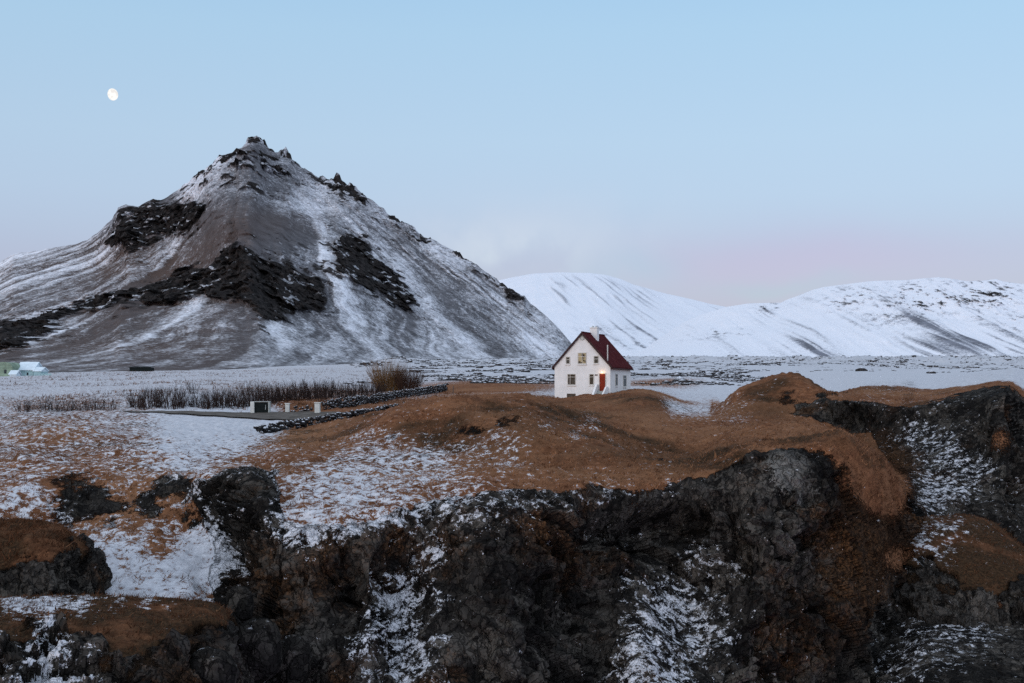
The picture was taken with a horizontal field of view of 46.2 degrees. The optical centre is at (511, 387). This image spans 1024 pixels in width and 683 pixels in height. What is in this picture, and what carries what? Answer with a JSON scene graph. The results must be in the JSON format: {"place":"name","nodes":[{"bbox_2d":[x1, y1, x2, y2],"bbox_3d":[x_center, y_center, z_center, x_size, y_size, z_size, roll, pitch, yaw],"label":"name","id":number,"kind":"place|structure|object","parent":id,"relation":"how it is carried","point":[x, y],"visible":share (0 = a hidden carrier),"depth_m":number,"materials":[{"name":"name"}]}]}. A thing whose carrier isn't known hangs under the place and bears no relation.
{"place":"outdoors","nodes":[
{"label":"outdoors","id":0,"kind":"place"},
{"bbox_2d":[120,411,343,419],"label":"gravel road","id":1,"kind":"structure","parent":0,"point":[287,415],"depth_m":123.66,"materials":[{"name":"grey gravel"}]},
{"bbox_2d":[0,136,571,371],"bbox_3d":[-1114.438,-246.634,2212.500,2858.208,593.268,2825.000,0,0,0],"label":"mountain","id":2,"kind":"structure","parent":0,"point":[255,252],"depth_m":1977.68,"materials":[{"name":"grey stone"}]},
{"bbox_2d":[0,354,1023,682],"bbox_3d":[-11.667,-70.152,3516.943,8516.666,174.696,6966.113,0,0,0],"label":"ground","id":3,"kind":"structure","parent":0,"point":[776,564],"depth_m":58.38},
{"bbox_2d":[0,362,19,375],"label":"farm shed","id":4,"kind":"structure","parent":3,"relation":"on","point":[6,368],"depth_m":330.00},
{"bbox_2d":[8,370,21,375],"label":"white shed","id":5,"kind":"structure","parent":3,"relation":"on","point":[14,373],"depth_m":322.41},
{"bbox_2d":[11,399,33,411],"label":"bare shrub","id":6,"kind":"object","parent":3,"relation":"on","point":[28,407],"visible":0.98,"depth_m":127.35,"materials":[{"name":"brown plant"}]},
{"bbox_2d":[18,362,41,375],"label":"farm house","id":7,"kind":"structure","parent":3,"relation":"on","point":[26,368],"depth_m":334.74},
{"bbox_2d":[33,367,48,375],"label":"farm annex","id":8,"kind":"object","parent":3,"relation":"on","point":[39,370],"visible":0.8,"depth_m":332.62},
{"bbox_2d":[35,397,59,409],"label":"bare shrub","id":9,"kind":"object","parent":3,"relation":"on","point":[48,398],"visible":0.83,"depth_m":128.13,"materials":[{"name":"brown plant"}]},
{"bbox_2d":[0,520,112,597],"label":"rock outcrop","id":10,"kind":"object","parent":3,"relation":"on","point":[77,571],"visible":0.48,"depth_m":45.68,"materials":[{"name":"black stone"}]},
{"bbox_2d":[47,401,66,411],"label":"bare shrub","id":11,"kind":"object","parent":3,"relation":"on","point":[51,408],"visible":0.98,"depth_m":126.81,"materials":[{"name":"brown plant"}]},
{"bbox_2d":[59,399,75,411],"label":"bare shrub","id":12,"kind":"object","parent":3,"relation":"on","point":[69,407],"visible":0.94,"depth_m":128.16,"materials":[{"name":"brown plant"}]},
{"bbox_2d":[68,400,84,410],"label":"bare shrub","id":13,"kind":"object","parent":3,"relation":"on","point":[75,407],"visible":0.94,"depth_m":128.31,"materials":[{"name":"brown plant"}]},
{"bbox_2d":[79,398,91,410],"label":"bare shrub","id":14,"kind":"object","parent":3,"relation":"on","point":[83,405],"visible":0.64,"depth_m":129.99,"materials":[{"name":"brown plant"}]},
{"bbox_2d":[82,396,104,410],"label":"bare shrub","id":15,"kind":"object","parent":3,"relation":"on","point":[91,407],"visible":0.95,"depth_m":127.55,"materials":[{"name":"brown plant"}]},
{"bbox_2d":[97,396,119,410],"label":"bare shrub","id":16,"kind":"object","parent":3,"relation":"on","point":[112,406],"visible":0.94,"depth_m":128.07,"materials":[{"name":"brown plant"}]},
{"bbox_2d":[0,594,254,682],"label":"cliff ledge","id":17,"kind":"object","parent":3,"relation":"on","point":[50,650],"visible":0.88,"depth_m":37.25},
{"bbox_2d":[189,646,238,682],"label":"boulder","id":18,"kind":"object","parent":17,"relation":"on","point":[209,664],"visible":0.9,"depth_m":37.66,"materials":[{"name":"black stone"}]},
{"bbox_2d":[224,586,253,622],"bbox_3d":[-10.574,8.401,46.499,1.157,1.418,0.963,0,0,0],"label":"boulder","id":19,"kind":"object","parent":17,"relation":"on","point":[239,601],"visible":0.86,"depth_m":46.11,"materials":[{"name":"grey stone"}]},
{"bbox_2d":[236,618,282,680],"bbox_3d":[-9.192,9.488,43.505,1.716,2.271,1.582,0,0,0],"label":"boulder","id":20,"kind":"object","parent":17,"relation":"on","point":[259,643],"visible":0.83,"depth_m":42.88,"materials":[{"name":"black stone"}]},
{"bbox_2d":[122,388,141,407],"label":"bare shrub","id":21,"kind":"object","parent":3,"relation":"on","point":[132,404],"visible":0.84,"depth_m":134.34,"materials":[{"name":"brown plant"}]},
{"bbox_2d":[123,387,148,406],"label":"bare shrub","id":22,"kind":"object","parent":3,"relation":"on","point":[129,398],"visible":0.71,"depth_m":134.61,"materials":[{"name":"brown plant"}]},
{"bbox_2d":[130,394,145,408],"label":"bare shrub","id":23,"kind":"object","parent":3,"relation":"on","point":[138,402],"visible":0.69,"depth_m":131.65,"materials":[{"name":"brown plant"}]},
{"bbox_2d":[129,366,154,370],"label":"dark hut","id":24,"kind":"object","parent":3,"relation":"on","point":[141,368],"visible":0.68,"depth_m":430.00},
{"bbox_2d":[134,389,156,409],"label":"bare shrub","id":25,"kind":"object","parent":3,"relation":"on","point":[143,404],"visible":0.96,"depth_m":130.49,"materials":[{"name":"brown plant"}]},
{"bbox_2d":[135,385,162,406],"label":"bare shrub","id":26,"kind":"object","parent":3,"relation":"on","point":[148,396],"visible":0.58,"depth_m":135.13,"materials":[{"name":"brown plant"}]},
{"bbox_2d":[147,386,164,406],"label":"bare shrub","id":27,"kind":"object","parent":3,"relation":"on","point":[153,396],"visible":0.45,"depth_m":135.10,"materials":[{"name":"brown plant"}]},
{"bbox_2d":[151,389,170,407],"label":"bare shrub","id":28,"kind":"object","parent":3,"relation":"on","point":[156,402],"visible":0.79,"depth_m":132.52,"materials":[{"name":"brown plant"}]},
{"bbox_2d":[155,388,178,407],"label":"bare shrub","id":29,"kind":"object","parent":3,"relation":"on","point":[158,396],"visible":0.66,"depth_m":133.47,"materials":[{"name":"brown plant"}]},
{"bbox_2d":[160,387,190,409],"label":"bare shrub","id":30,"kind":"object","parent":3,"relation":"on","point":[172,400],"visible":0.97,"depth_m":130.43,"materials":[{"name":"brown plant"}]},
{"bbox_2d":[169,395,186,406],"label":"bare shrub","id":31,"kind":"object","parent":3,"relation":"on","point":[176,400],"visible":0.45,"depth_m":132.65,"materials":[{"name":"brown plant"}]},
{"bbox_2d":[171,387,188,408],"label":"bare shrub","id":32,"kind":"object","parent":3,"relation":"on","point":[181,404],"visible":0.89,"depth_m":131.50,"materials":[{"name":"brown plant"}]},
{"bbox_2d":[171,384,190,396],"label":"bare shrub","id":33,"kind":"object","parent":3,"relation":"on","point":[181,390],"visible":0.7,"depth_m":157.74,"materials":[{"name":"brown plant"}]},
{"bbox_2d":[179,392,199,406],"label":"bare shrub","id":34,"kind":"object","parent":3,"relation":"on","point":[188,402],"visible":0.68,"depth_m":133.19,"materials":[{"name":"brown plant"}]},
{"bbox_2d":[184,379,199,393],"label":"bare shrub","id":35,"kind":"object","parent":3,"relation":"on","point":[189,388],"visible":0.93,"depth_m":171.62,"materials":[{"name":"brown plant"}]},
{"bbox_2d":[181,391,203,406],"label":"bare shrub","id":36,"kind":"object","parent":3,"relation":"on","point":[192,405],"visible":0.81,"depth_m":133.16,"materials":[{"name":"brown plant"}]},
{"bbox_2d":[194,393,214,408],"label":"bare shrub","id":37,"kind":"object","parent":3,"relation":"on","point":[203,402],"visible":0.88,"depth_m":132.30,"materials":[{"name":"brown plant"}]},
{"bbox_2d":[195,389,217,408],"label":"bare shrub","id":38,"kind":"object","parent":3,"relation":"on","point":[203,400],"visible":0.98,"depth_m":131.63,"materials":[{"name":"brown plant"}]},
{"bbox_2d":[200,387,233,408],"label":"bare shrub","id":39,"kind":"object","parent":3,"relation":"on","point":[221,395],"visible":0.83,"depth_m":133.04,"materials":[{"name":"brown plant"}]},
{"bbox_2d":[212,389,232,405],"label":"bare shrub","id":40,"kind":"object","parent":3,"relation":"on","point":[222,399],"visible":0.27,"depth_m":137.29,"materials":[{"name":"brown plant"}]},
{"bbox_2d":[211,392,236,407],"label":"bare shrub","id":41,"kind":"object","parent":3,"relation":"on","point":[222,400],"visible":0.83,"depth_m":134.31,"materials":[{"name":"brown plant"}]},
{"bbox_2d":[221,385,246,406],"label":"bare shrub","id":42,"kind":"object","parent":3,"relation":"on","point":[235,393],"visible":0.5,"depth_m":138.87,"materials":[{"name":"brown plant"}]},
{"bbox_2d":[0,368,470,411],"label":"stubble grass","id":43,"kind":"structure","parent":3,"relation":"on","point":[108,393],"depth_m":197.63,"materials":[{"name":"brown plant"}]},
{"bbox_2d":[223,386,252,408],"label":"bare shrub","id":44,"kind":"object","parent":3,"relation":"on","point":[239,399],"visible":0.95,"depth_m":133.75,"materials":[{"name":"brown plant"}]},
{"bbox_2d":[231,390,257,406],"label":"bare shrub","id":45,"kind":"object","parent":3,"relation":"on","point":[245,398],"visible":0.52,"depth_m":138.04,"materials":[{"name":"brown plant"}]},
{"bbox_2d":[235,382,253,394],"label":"bare shrub","id":46,"kind":"object","parent":3,"relation":"on","point":[244,386],"visible":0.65,"depth_m":171.06,"materials":[{"name":"brown plant"}]},
{"bbox_2d":[239,390,260,406],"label":"bare shrub","id":47,"kind":"object","parent":3,"relation":"on","point":[249,399],"visible":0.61,"depth_m":136.42,"materials":[{"name":"brown plant"}]},
{"bbox_2d":[240,380,267,404],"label":"bare shrub","id":48,"kind":"object","parent":3,"relation":"on","point":[255,393],"visible":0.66,"depth_m":140.25,"materials":[{"name":"brown plant"}]},
{"bbox_2d":[241,386,270,405],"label":"bare shrub","id":49,"kind":"object","parent":3,"relation":"on","point":[255,395],"visible":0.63,"depth_m":140.98,"materials":[{"name":"brown plant"}]},
{"bbox_2d":[250,401,270,412],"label":"bin shelter","id":50,"kind":"object","parent":3,"relation":"on","point":[255,407],"visible":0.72,"depth_m":126.63,"materials":[{"name":"white paint"}]},
{"bbox_2d":[251,380,277,402],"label":"bare shrub","id":51,"kind":"object","parent":3,"relation":"on","point":[266,392],"visible":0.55,"depth_m":145.75,"materials":[{"name":"brown plant"}]},
{"bbox_2d":[259,383,279,402],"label":"bare shrub","id":52,"kind":"object","parent":3,"relation":"on","point":[269,393],"visible":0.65,"depth_m":146.45,"materials":[{"name":"brown plant"}]},
{"bbox_2d":[264,386,284,402],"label":"bare shrub","id":53,"kind":"object","parent":3,"relation":"on","point":[278,399],"visible":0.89,"depth_m":144.37,"materials":[{"name":"brown plant"}]},
{"bbox_2d":[261,383,288,400],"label":"bare shrub","id":54,"kind":"object","parent":3,"relation":"on","point":[274,392],"visible":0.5,"depth_m":147.45,"materials":[{"name":"brown plant"}]},
{"bbox_2d":[276,382,296,400],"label":"bare shrub","id":55,"kind":"object","parent":3,"relation":"on","point":[289,392],"visible":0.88,"depth_m":146.90,"materials":[{"name":"brown plant"}]},
{"bbox_2d":[281,389,291,399],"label":"bare shrub","id":56,"kind":"object","parent":3,"relation":"on","point":[288,396],"visible":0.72,"depth_m":147.24,"materials":[{"name":"brown plant"}]},
{"bbox_2d":[285,403,289,411],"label":"gate pillar","id":57,"kind":"structure","parent":3,"relation":"on","point":[287,407],"depth_m":126.29,"materials":[{"name":"white paint"}]},
{"bbox_2d":[275,382,304,400],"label":"bare shrub","id":58,"kind":"object","parent":3,"relation":"on","point":[299,396],"visible":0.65,"depth_m":151.81,"materials":[{"name":"brown plant"}]},
{"bbox_2d":[276,634,311,682],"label":"boulder","id":59,"kind":"object","parent":3,"relation":"on","point":[297,657],"visible":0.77,"depth_m":44.55,"materials":[{"name":"black stone"}]},
{"bbox_2d":[286,379,315,399],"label":"bare shrub","id":60,"kind":"object","parent":3,"relation":"on","point":[306,387],"visible":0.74,"depth_m":154.73,"materials":[{"name":"brown plant"}]},
{"bbox_2d":[291,405,312,411],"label":"stone wall","id":61,"kind":"structure","parent":3,"relation":"on","point":[306,407],"depth_m":126.36,"materials":[{"name":"grey stone"}]},
{"bbox_2d":[299,377,321,399],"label":"bare shrub","id":62,"kind":"object","parent":3,"relation":"on","point":[309,390],"visible":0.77,"depth_m":155.62,"materials":[{"name":"brown plant"}]},
{"bbox_2d":[253,408,368,433],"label":"stone wall","id":63,"kind":"structure","parent":3,"relation":"on","point":[280,426],"depth_m":109.69,"materials":[{"name":"black stone"}]},
{"bbox_2d":[302,375,324,397],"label":"bare shrub","id":64,"kind":"object","parent":3,"relation":"on","point":[310,388],"visible":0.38,"depth_m":160.06,"materials":[{"name":"brown plant"}]},
{"bbox_2d":[303,375,327,394],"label":"bare shrub","id":65,"kind":"object","parent":3,"relation":"on","point":[318,385],"visible":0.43,"depth_m":161.47,"materials":[{"name":"brown plant"}]},
{"bbox_2d":[314,402,320,412],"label":"gate pillar","id":66,"kind":"structure","parent":3,"relation":"on","point":[317,407],"depth_m":124.23,"materials":[{"name":"white paint"}]},
{"bbox_2d":[312,382,328,398],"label":"bare shrub","id":67,"kind":"object","parent":3,"relation":"on","point":[320,391],"visible":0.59,"depth_m":157.67,"materials":[{"name":"brown plant"}]},
{"bbox_2d":[315,387,330,400],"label":"bare shrub","id":68,"kind":"object","parent":3,"relation":"on","point":[321,397],"visible":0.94,"depth_m":150.96,"materials":[{"name":"brown plant"}]},
{"bbox_2d":[317,378,336,397],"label":"bare shrub","id":69,"kind":"object","parent":3,"relation":"on","point":[328,387],"visible":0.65,"depth_m":162.00,"materials":[{"name":"brown plant"}]},
{"bbox_2d":[320,381,340,396],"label":"bare shrub","id":70,"kind":"object","parent":3,"relation":"on","point":[330,390],"visible":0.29,"depth_m":165.44,"materials":[{"name":"brown plant"}]},
{"bbox_2d":[326,375,344,397],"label":"bare shrub","id":71,"kind":"object","parent":3,"relation":"on","point":[335,395],"visible":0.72,"depth_m":162.29,"materials":[{"name":"brown plant"}]},
{"bbox_2d":[334,382,348,398],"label":"bare shrub","id":72,"kind":"object","parent":3,"relation":"on","point":[346,391],"visible":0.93,"depth_m":160.35,"materials":[{"name":"brown plant"}]},
{"bbox_2d":[338,384,358,396],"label":"bare shrub","id":73,"kind":"object","parent":3,"relation":"on","point":[348,389],"visible":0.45,"depth_m":165.74,"materials":[{"name":"brown plant"}]},
{"bbox_2d":[342,384,360,396],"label":"bare shrub","id":74,"kind":"object","parent":3,"relation":"on","point":[350,393],"visible":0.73,"depth_m":164.89,"materials":[{"name":"brown plant"}]},
{"bbox_2d":[348,376,365,395],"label":"bare shrub","id":75,"kind":"object","parent":3,"relation":"on","point":[356,385],"visible":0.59,"depth_m":171.64,"materials":[{"name":"brown plant"}]},
{"bbox_2d":[357,380,370,395],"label":"bare shrub","id":76,"kind":"object","parent":3,"relation":"on","point":[362,390],"visible":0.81,"depth_m":170.49,"materials":[{"name":"brown plant"}]},
{"bbox_2d":[358,380,375,395],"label":"bare shrub","id":77,"kind":"object","parent":3,"relation":"on","point":[365,388],"visible":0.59,"depth_m":174.32,"materials":[{"name":"brown plant"}]},
{"bbox_2d":[360,379,376,395],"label":"bare shrub","id":78,"kind":"object","parent":3,"relation":"on","point":[370,389],"visible":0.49,"depth_m":174.50,"materials":[{"name":"brown plant"}]},
{"bbox_2d":[344,402,404,412],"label":"stone wall","id":79,"kind":"structure","parent":3,"relation":"on","point":[378,408],"depth_m":124.95,"materials":[{"name":"grey stone"}]},
{"bbox_2d":[368,378,386,395],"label":"bare shrub","id":80,"kind":"object","parent":3,"relation":"on","point":[380,388],"visible":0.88,"depth_m":170.19,"materials":[{"name":"brown plant"}]},
{"bbox_2d":[370,380,393,393],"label":"bare shrub","id":81,"kind":"object","parent":3,"relation":"on","point":[379,387],"visible":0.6,"depth_m":172.08,"materials":[{"name":"brown plant"}]},
{"bbox_2d":[321,383,448,409],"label":"stone wall","id":82,"kind":"structure","parent":3,"relation":"on","point":[358,400],"depth_m":148.64,"materials":[{"name":"grey stone"}]},
{"bbox_2d":[363,354,413,391],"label":"round bush","id":83,"kind":"object","parent":3,"relation":"on","point":[391,383],"visible":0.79,"depth_m":194.67,"materials":[{"name":"brown plant"}]},
{"bbox_2d":[389,364,428,390],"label":"round bush","id":84,"kind":"object","parent":3,"relation":"on","point":[409,383],"visible":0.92,"depth_m":193.22,"materials":[{"name":"brown plant"}]},
{"bbox_2d":[0,374,1023,597],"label":"dry grass","id":85,"kind":"structure","parent":3,"relation":"on","point":[637,468],"depth_m":66.19,"materials":[{"name":"brown plant"}]},
{"bbox_2d":[0,512,1023,654],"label":"ledge grass","id":86,"kind":"structure","parent":3,"relation":"on","point":[31,527],"depth_m":43.92,"materials":[{"name":"brown plant"}]},
{"bbox_2d":[552,326,633,397],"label":"white house","id":87,"kind":"structure","parent":3,"relation":"on","point":[593,361],"depth_m":151.65,"materials":[{"name":"paint"}]},
{"bbox_2d":[565,357,570,364],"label":"window","id":88,"kind":"structure","parent":87,"relation":"in","point":[567,358],"depth_m":151.93,"materials":[{"name":"paint"}]},
{"bbox_2d":[567,374,575,385],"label":"window","id":89,"kind":"structure","parent":87,"relation":"in","point":[571,378],"depth_m":151.78,"materials":[{"name":"paint"}]},
{"bbox_2d":[577,352,586,364],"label":"window","id":90,"kind":"structure","parent":87,"relation":"in","point":[582,357],"depth_m":151.26,"materials":[{"name":"paint"}]},
{"bbox_2d":[588,374,594,385],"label":"window","id":91,"kind":"structure","parent":87,"relation":"in","point":[591,376],"depth_m":150.85,"materials":[{"name":"paint"}]},
{"bbox_2d":[594,356,598,363],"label":"window","id":92,"kind":"structure","parent":87,"relation":"in","point":[596,358],"depth_m":150.60,"materials":[{"name":"paint"}]},
{"bbox_2d":[600,374,604,390],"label":"door","id":93,"kind":"structure","parent":87,"relation":"in","point":[602,376],"depth_m":150.30,"materials":[{"name":"red paint"}]},
{"bbox_2d":[615,374,618,386],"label":"window","id":94,"kind":"structure","parent":87,"relation":"in","point":[616,375],"depth_m":152.52,"materials":[{"name":"paint"}]},
{"bbox_2d":[623,375,626,387],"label":"window","id":95,"kind":"structure","parent":87,"relation":"in","point":[624,376],"depth_m":156.06,"materials":[{"name":"paint"}]},
{"bbox_2d":[336,354,1023,385],"bbox_3d":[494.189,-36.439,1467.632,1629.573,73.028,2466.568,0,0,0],"label":"lava rocks","id":96,"kind":"object","parent":3,"relation":"on","point":[479,377],"visible":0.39,"depth_m":406.37,"materials":[{"name":"stone"}]},
{"bbox_2d":[893,514,1023,627],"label":"shore rock","id":97,"kind":"object","parent":3,"relation":"on","point":[934,592],"visible":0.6,"depth_m":66.41,"materials":[{"name":"black stone"}]},
{"bbox_2d":[0,0,1023,306],"label":"sky","id":98,"kind":"structure","parent":0,"point":[726,153],"materials":[{"name":"blue"}]},
{"bbox_2d":[108,88,117,100],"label":"moon","id":99,"kind":"object","parent":98,"relation":"in","point":[112,94],"visible":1,"depth_m":39872.29,"materials":[{"name":"white"}]},
{"bbox_2d":[499,272,723,355],"bbox_3d":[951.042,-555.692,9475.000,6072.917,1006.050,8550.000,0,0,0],"label":"hills","id":100,"kind":"structure","parent":0,"point":[627,318],"depth_m":8657.05,"materials":[{"name":"white snow"}]},
{"bbox_2d":[630,277,1023,356],"bbox_3d":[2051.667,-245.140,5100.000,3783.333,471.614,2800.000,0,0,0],"label":"snow hills","id":101,"kind":"structure","parent":0,"point":[927,317],"depth_m":4604.45,"materials":[{"name":"white snow"}]}
]}

